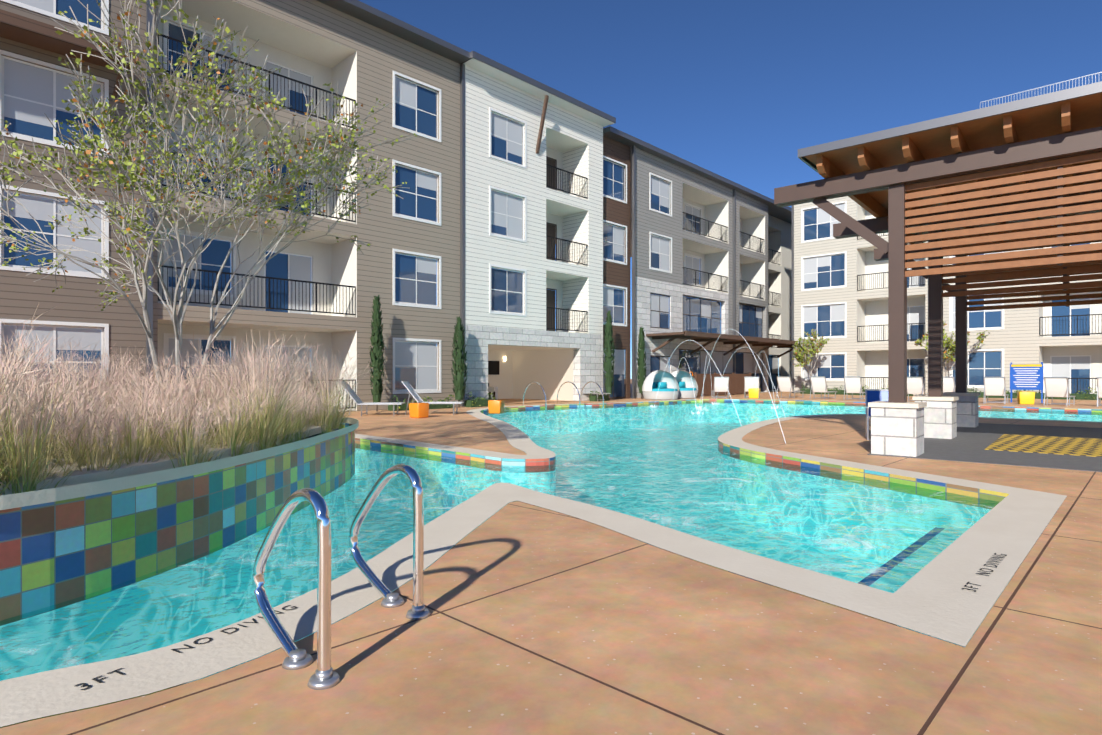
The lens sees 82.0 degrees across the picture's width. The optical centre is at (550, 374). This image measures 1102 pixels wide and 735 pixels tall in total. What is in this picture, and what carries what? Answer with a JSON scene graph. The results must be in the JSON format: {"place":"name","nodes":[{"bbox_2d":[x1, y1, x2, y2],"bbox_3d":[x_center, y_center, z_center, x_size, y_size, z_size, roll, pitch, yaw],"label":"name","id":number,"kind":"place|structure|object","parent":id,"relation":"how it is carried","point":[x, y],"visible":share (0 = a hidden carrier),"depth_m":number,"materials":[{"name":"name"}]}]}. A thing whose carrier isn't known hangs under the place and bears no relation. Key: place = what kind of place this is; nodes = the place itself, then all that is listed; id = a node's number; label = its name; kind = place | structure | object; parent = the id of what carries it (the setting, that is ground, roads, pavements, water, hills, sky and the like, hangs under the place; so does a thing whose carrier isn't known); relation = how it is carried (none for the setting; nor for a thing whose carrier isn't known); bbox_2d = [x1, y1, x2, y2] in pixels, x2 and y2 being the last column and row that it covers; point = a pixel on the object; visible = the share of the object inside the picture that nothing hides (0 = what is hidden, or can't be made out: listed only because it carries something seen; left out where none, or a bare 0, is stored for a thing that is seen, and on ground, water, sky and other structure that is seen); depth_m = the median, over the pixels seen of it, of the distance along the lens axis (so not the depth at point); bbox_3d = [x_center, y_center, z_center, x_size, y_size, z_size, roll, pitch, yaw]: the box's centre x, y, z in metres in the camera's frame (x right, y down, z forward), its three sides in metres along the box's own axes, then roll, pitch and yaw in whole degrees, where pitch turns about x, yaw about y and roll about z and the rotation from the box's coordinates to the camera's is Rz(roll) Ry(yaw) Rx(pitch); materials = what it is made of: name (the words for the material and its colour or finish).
{"place":"outdoors","nodes":[
{"label":"outdoors","id":0,"kind":"place"},
{"bbox_2d":[245,428,332,453],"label":"planter soil","id":1,"kind":"structure","parent":0,"point":[305,438],"depth_m":7.79,"materials":[{"name":"brown soil"}]},
{"bbox_2d":[0,304,373,495],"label":"planter grass","id":2,"kind":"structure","parent":1,"relation":"on","point":[60,416],"depth_m":5.72,"materials":[{"name":"beige plant"}]},
{"bbox_2d":[0,0,791,411],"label":"apartment building","id":3,"kind":"structure","parent":0,"point":[564,206],"depth_m":23.18,"materials":[{"name":"beige paint"}]},
{"bbox_2d":[646,331,795,357],"bbox_3d":[11.876,-1.709,39.315,2.477,1.054,17.000,0,0,44],"label":"club canopy","id":4,"kind":"object","parent":3,"relation":"attached to","point":[693,336],"visible":0.83,"depth_m":36.60,"materials":[{"name":"brown wood"}]},
{"bbox_2d":[0,379,1101,734],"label":"deck","id":5,"kind":"structure","parent":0,"point":[540,621],"depth_m":2.89,"materials":[{"name":"concrete"}]},
{"bbox_2d":[252,488,340,689],"bbox_3d":[-1.161,0.885,2.824,0.767,0.800,0.130,0,0,44],"label":"grab rail","id":6,"kind":"object","parent":5,"relation":"on","point":[325,676],"visible":1,"depth_m":2.63,"materials":[{"name":"silver metal"}]},
{"bbox_2d":[341,381,404,415],"bbox_3d":[-5.496,0.738,19.559,1.862,1.059,0.762,0,0,-4],"label":"chaise","id":7,"kind":"object","parent":5,"relation":"on","point":[357,399],"visible":0.81,"depth_m":19.52,"materials":[{"name":"silver metal"}]},
{"bbox_2d":[369,295,385,410],"bbox_3d":[-5.961,-0.734,21.716,0.565,3.995,0.553,0,0,44],"label":"cypress tree","id":8,"kind":"object","parent":5,"relation":"on","point":[376,354],"visible":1,"depth_m":21.61,"materials":[{"name":"green plant"}]},
{"bbox_2d":[349,464,430,619],"bbox_3d":[-0.926,0.885,3.547,0.767,0.800,0.130,0,0,44],"label":"grab rail","id":9,"kind":"object","parent":5,"relation":"on","point":[418,611],"visible":1,"depth_m":3.37,"materials":[{"name":"silver metal"}]},
{"bbox_2d":[409,403,428,417],"bbox_3d":[-3.854,1.050,18.508,0.436,0.428,0.436,0,0,38],"label":"side table","id":10,"kind":"object","parent":5,"relation":"on","point":[418,410],"visible":1,"depth_m":18.35,"materials":[{"name":"orange plastic"}]},
{"bbox_2d":[388,394,454,410],"bbox_3d":[-4.644,1.005,22.885,0.635,0.562,2.717,0,0,44],"label":"hedge shrub","id":11,"kind":"object","parent":5,"relation":"on","point":[402,407],"visible":0.5,"depth_m":22.89,"materials":[{"name":"green plant"}]},
{"bbox_2d":[401,381,463,414],"bbox_3d":[-3.741,0.738,20.153,1.862,1.059,0.762,0,0,0],"label":"chaise","id":12,"kind":"object","parent":5,"relation":"on","point":[412,392],"visible":0.79,"depth_m":20.14,"materials":[{"name":"silver metal"}]},
{"bbox_2d":[451,316,467,407],"bbox_3d":[-3.502,-0.483,24.193,0.672,3.494,0.678,0,0,44],"label":"cypress tree","id":13,"kind":"object","parent":5,"relation":"on","point":[459,367],"visible":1,"depth_m":24.07,"materials":[{"name":"green plant"}]},
{"bbox_2d":[464,392,496,406],"bbox_3d":[-2.758,0.984,24.849,0.632,0.610,1.391,0,0,44],"label":"hedge shrub","id":14,"kind":"object","parent":5,"relation":"on","point":[481,402],"visible":0.96,"depth_m":24.55,"materials":[{"name":"green plant"}]},
{"bbox_2d":[488,400,504,413],"bbox_3d":[-1.771,1.050,20.528,0.436,0.428,0.436,0,0,15],"label":"side table","id":15,"kind":"object","parent":5,"relation":"on","point":[495,406],"visible":1,"depth_m":20.34,"materials":[{"name":"orange plastic"}]},
{"bbox_2d":[523,382,546,420],"bbox_3d":[-0.658,1.077,25.147,1.348,1.574,0.048,0,0,44],"label":"water jet","id":16,"kind":"object","parent":5,"relation":"on","point":[544,395],"visible":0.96,"depth_m":24.81,"materials":[{"name":"clear liquid"}]},
{"bbox_2d":[557,381,580,419],"bbox_3d":[0.728,1.077,26.588,1.348,1.574,0.048,0,0,44],"label":"step hoop rail","id":17,"kind":"object","parent":5,"relation":"on","point":[578,394],"visible":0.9,"depth_m":26.35,"materials":[{"name":"silver metal"}]},
{"bbox_2d":[580,381,603,417],"bbox_3d":[1.771,1.077,27.528,1.348,1.574,0.048,0,0,44],"label":"step hoop rail","id":18,"kind":"object","parent":5,"relation":"on","point":[600,389],"visible":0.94,"depth_m":27.36,"materials":[{"name":"silver metal"}]},
{"bbox_2d":[584,393,609,400],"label":"chaise","id":19,"kind":"object","parent":5,"relation":"on","point":[597,394],"visible":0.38,"depth_m":29.76,"materials":[{"name":"metal"}]},
{"bbox_2d":[589,391,608,400],"bbox_3d":[2.296,1.010,30.081,0.656,0.508,1.114,0,0,44],"label":"hedge shrub","id":20,"kind":"object","parent":5,"relation":"on","point":[593,397],"visible":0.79,"depth_m":29.83,"materials":[{"name":"green plant"}]},
{"bbox_2d":[602,310,615,399],"bbox_3d":[2.803,-0.928,30.706,0.647,4.384,0.643,0,0,44],"label":"cypress tree","id":21,"kind":"object","parent":5,"relation":"on","point":[608,366],"visible":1,"depth_m":30.57,"materials":[{"name":"green plant"}]},
{"bbox_2d":[637,327,646,398],"bbox_3d":[4.665,-0.624,32.714,0.545,3.776,0.545,0,0,44],"label":"cypress tree","id":22,"kind":"object","parent":5,"relation":"on","point":[641,369],"visible":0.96,"depth_m":32.60,"materials":[{"name":"green plant"}]},
{"bbox_2d":[642,370,678,399],"bbox_3d":[5.563,0.508,32.205,1.851,1.471,1.870,0,0,44],"label":"daybed pod","id":23,"kind":"object","parent":5,"relation":"on","point":[652,384],"visible":1,"depth_m":31.94,"materials":[{"name":"white plastic"}]},
{"bbox_2d":[671,370,697,397],"bbox_3d":[6.878,0.508,33.716,1.851,1.471,1.870,0,0,44],"label":"daybed pod","id":24,"kind":"object","parent":5,"relation":"on","point":[684,381],"visible":0.6,"depth_m":33.85,"materials":[{"name":"white plastic"}]},
{"bbox_2d":[650,329,785,442],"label":"water jets","id":25,"kind":"object","parent":5,"relation":"on","point":[726,387],"depth_m":22.71,"materials":[{"name":"white liquid"}]},
{"bbox_2d":[711,377,728,398],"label":"chaise","id":26,"kind":"object","parent":5,"relation":"on","point":[724,384],"visible":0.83,"depth_m":33.10,"materials":[{"name":"white fabric"}]},
{"bbox_2d":[694,372,751,395],"bbox_3d":[10.465,0.574,38.175,0.130,1.380,6.700,0,0,44],"label":"timber fence","id":27,"kind":"object","parent":5,"relation":"on","point":[736,383],"visible":0.69,"depth_m":37.51,"materials":[{"name":"brown wood"}]},
{"bbox_2d":[744,377,759,398],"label":"chaise","id":28,"kind":"object","parent":5,"relation":"on","point":[751,382],"visible":0.81,"depth_m":33.25,"materials":[{"name":"white fabric"}]},
{"bbox_2d":[748,388,759,397],"bbox_3d":[10.777,0.996,33.573,0.546,0.536,0.546,0,0,27],"label":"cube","id":29,"kind":"object","parent":5,"relation":"on","point":[754,392],"visible":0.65,"depth_m":33.34,"materials":[{"name":"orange plastic"}]},
{"bbox_2d":[776,376,804,398],"bbox_3d":[12.743,0.684,33.684,1.748,1.167,0.755,0,0,-42],"label":"chaise","id":30,"kind":"object","parent":5,"relation":"on","point":[784,383],"visible":0.98,"depth_m":33.28,"materials":[{"name":"white fabric"}]},
{"bbox_2d":[791,328,829,393],"bbox_3d":[16.007,-0.819,40.385,2.304,4.174,3.831,0,0,0],"label":"young tree","id":31,"kind":"object","parent":5,"relation":"on","point":[802,354],"visible":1,"depth_m":39.40,"materials":[{"name":"green plant"}]},
{"bbox_2d":[810,376,836,399],"bbox_3d":[14.042,0.684,32.640,0.755,1.167,1.747,0,0,44],"label":"chaise","id":32,"kind":"object","parent":5,"relation":"on","point":[818,384],"visible":0.98,"depth_m":32.22,"materials":[{"name":"white fabric"}]},
{"bbox_2d":[844,376,864,400],"bbox_3d":[15.136,0.684,31.383,0.755,1.167,1.748,0,0,40],"label":"chaise","id":33,"kind":"object","parent":5,"relation":"on","point":[853,384],"visible":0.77,"depth_m":30.91,"materials":[{"name":"white fabric"}]},
{"bbox_2d":[800,385,912,395],"bbox_3d":[18.709,0.923,39.150,6.580,0.683,0.676,0,0,44],"label":"hedge shrub","id":34,"kind":"object","parent":5,"relation":"on","point":[809,390],"visible":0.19,"depth_m":39.77,"materials":[{"name":"green plant"}]},
{"bbox_2d":[865,389,887,439],"bbox_3d":[6.466,0.784,12.379,0.556,0.968,0.675,0,0,24],"label":"sign","id":35,"kind":"object","parent":5,"relation":"on","point":[872,395],"visible":0.4,"depth_m":12.66,"materials":[{"name":"blue metal"}]},
{"bbox_2d":[907,377,927,400],"bbox_3d":[17.207,0.684,29.598,1.748,1.167,0.755,0,0,-42],"label":"chaise","id":36,"kind":"object","parent":5,"relation":"on","point":[915,385],"visible":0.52,"depth_m":29.16,"materials":[{"name":"white fabric"}]},
{"bbox_2d":[774,81,1101,471],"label":"pergola","id":37,"kind":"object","parent":5,"relation":"on","point":[1022,174],"depth_m":9.91,"materials":[{"name":"wood"}]},
{"bbox_2d":[792,72,1101,395],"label":"apartment wing","id":38,"kind":"structure","parent":5,"relation":"on","point":[840,294],"depth_m":39.16,"materials":[{"name":"beige paint"}]},
{"bbox_2d":[943,377,954,391],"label":"chaise","id":39,"kind":"object","parent":5,"relation":"on","point":[948,384],"visible":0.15,"depth_m":28.07,"materials":[{"name":"white fabric"}]},
{"bbox_2d":[914,321,989,376],"bbox_3d":[21.945,-0.898,34.843,2.776,4.331,2.822,0,0,-22],"label":"young tree","id":40,"kind":"object","parent":5,"relation":"on","point":[948,344],"visible":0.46,"depth_m":34.80,"materials":[{"name":"green plant"}]},
{"bbox_2d":[983,377,1008,403],"bbox_3d":[19.348,0.684,27.539,0.755,1.167,1.748,0,0,40],"label":"chaise","id":41,"kind":"object","parent":5,"relation":"on","point":[994,386],"visible":0.98,"depth_m":27.08,"materials":[{"name":"white fabric"}]},
{"bbox_2d":[1017,391,1034,404],"bbox_3d":[20.102,0.996,26.823,0.546,0.536,0.546,0,0,27],"label":"side table","id":42,"kind":"object","parent":5,"relation":"on","point":[1025,397],"visible":1,"depth_m":26.61,"materials":[{"name":"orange plastic"}]},
{"bbox_2d":[1010,362,1042,402],"bbox_3d":[21.198,0.364,28.252,1.200,1.800,0.081,0,0,44],"label":"pool rules sign","id":43,"kind":"object","parent":5,"relation":"on","point":[1026,376],"visible":1,"depth_m":28.22,"materials":[{"name":"blue metal"}]},
{"bbox_2d":[967,386,1101,399],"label":"hedge shrub","id":44,"kind":"object","parent":5,"relation":"on","point":[1084,396],"visible":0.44,"depth_m":32.10,"materials":[{"name":"green plant"}]},
{"bbox_2d":[1044,377,1075,405],"bbox_3d":[20.815,0.684,25.920,1.748,1.167,0.755,0,0,-42],"label":"chaise","id":45,"kind":"object","parent":5,"relation":"on","point":[1056,386],"visible":0.98,"depth_m":25.52,"materials":[{"name":"white fabric"}]},
{"bbox_2d":[1097,377,1101,406],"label":"chaise","id":46,"kind":"object","parent":5,"relation":"on","point":[1099,387],"visible":0.98,"depth_m":24.69,"materials":[{"name":"white fabric"}]},
{"bbox_2d":[0,401,1101,679],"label":"pool water","id":47,"kind":"structure","parent":0,"point":[850,539],"depth_m":7.02,"materials":[{"name":"teal liquid"}]},
{"bbox_2d":[0,399,1101,727],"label":"swimming pool","id":48,"kind":"structure","parent":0,"point":[972,495],"depth_m":9.70,"materials":[{"name":"teal liquid"}]},
{"bbox_2d":[0,423,354,680],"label":"planter wall","id":49,"kind":"structure","parent":48,"relation":"on","point":[56,553],"depth_m":4.38,"materials":[{"name":"multicoloured tile"}]},
{"bbox_2d":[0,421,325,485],"bbox_3d":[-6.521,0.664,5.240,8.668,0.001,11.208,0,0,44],"label":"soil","id":50,"kind":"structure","parent":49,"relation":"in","point":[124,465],"depth_m":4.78,"materials":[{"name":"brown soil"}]},
{"bbox_2d":[0,0,416,415],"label":"planter tree","id":51,"kind":"object","parent":50,"relation":"in","point":[129,177],"visible":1,"depth_m":6.77,"materials":[{"name":"green plant"}]},
{"bbox_2d":[0,417,358,509],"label":"planter cap sides","id":52,"kind":"object","parent":49,"relation":"on","point":[72,487],"visible":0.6,"depth_m":4.40,"materials":[{"name":"grey concrete"}]},
{"bbox_2d":[0,399,1101,726],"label":"pool coping","id":53,"kind":"object","parent":48,"relation":"on","point":[936,597],"depth_m":3.87,"materials":[{"name":"concrete"}]},
{"bbox_2d":[75,668,123,689],"bbox_3d":[-1.849,1.255,2.614,0.074,0.001,0.183,0,0,29],"label":"depth marker","id":54,"kind":"object","parent":53,"relation":"on","point":[99,681],"visible":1,"depth_m":2.61,"materials":[{"name":"grey paint"}]},
{"bbox_2d":[171,605,296,652],"bbox_3d":[-1.549,1.255,3.153,0.074,0.001,0.642,0,0,29],"label":"no diving marking","id":55,"kind":"object","parent":53,"relation":"on","point":[210,639],"visible":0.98,"depth_m":3.09,"materials":[{"name":"grey paint"}]},
{"bbox_2d":[962,582,980,591],"bbox_3d":[2.489,1.255,3.746,0.074,0.001,0.183,0,0,44],"label":"depth marker","id":56,"kind":"object","parent":53,"relation":"on","point":[970,586],"visible":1,"depth_m":3.73,"materials":[{"name":"grey paint"}]},
{"bbox_2d":[976,553,1006,575],"bbox_3d":[2.926,1.255,4.201,0.074,0.001,0.642,0,0,44],"label":"no diving marking","id":57,"kind":"object","parent":53,"relation":"on","point":[997,557],"visible":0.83,"depth_m":4.17,"materials":[{"name":"grey paint"}]},
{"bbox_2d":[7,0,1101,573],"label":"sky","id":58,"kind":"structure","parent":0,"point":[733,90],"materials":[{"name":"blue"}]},
{"bbox_2d":[331,422,884,582],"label":"swimming pool","id":59,"kind":"structure","parent":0,"point":[759,544],"depth_m":12.13,"materials":[{"name":"teal liquid"}]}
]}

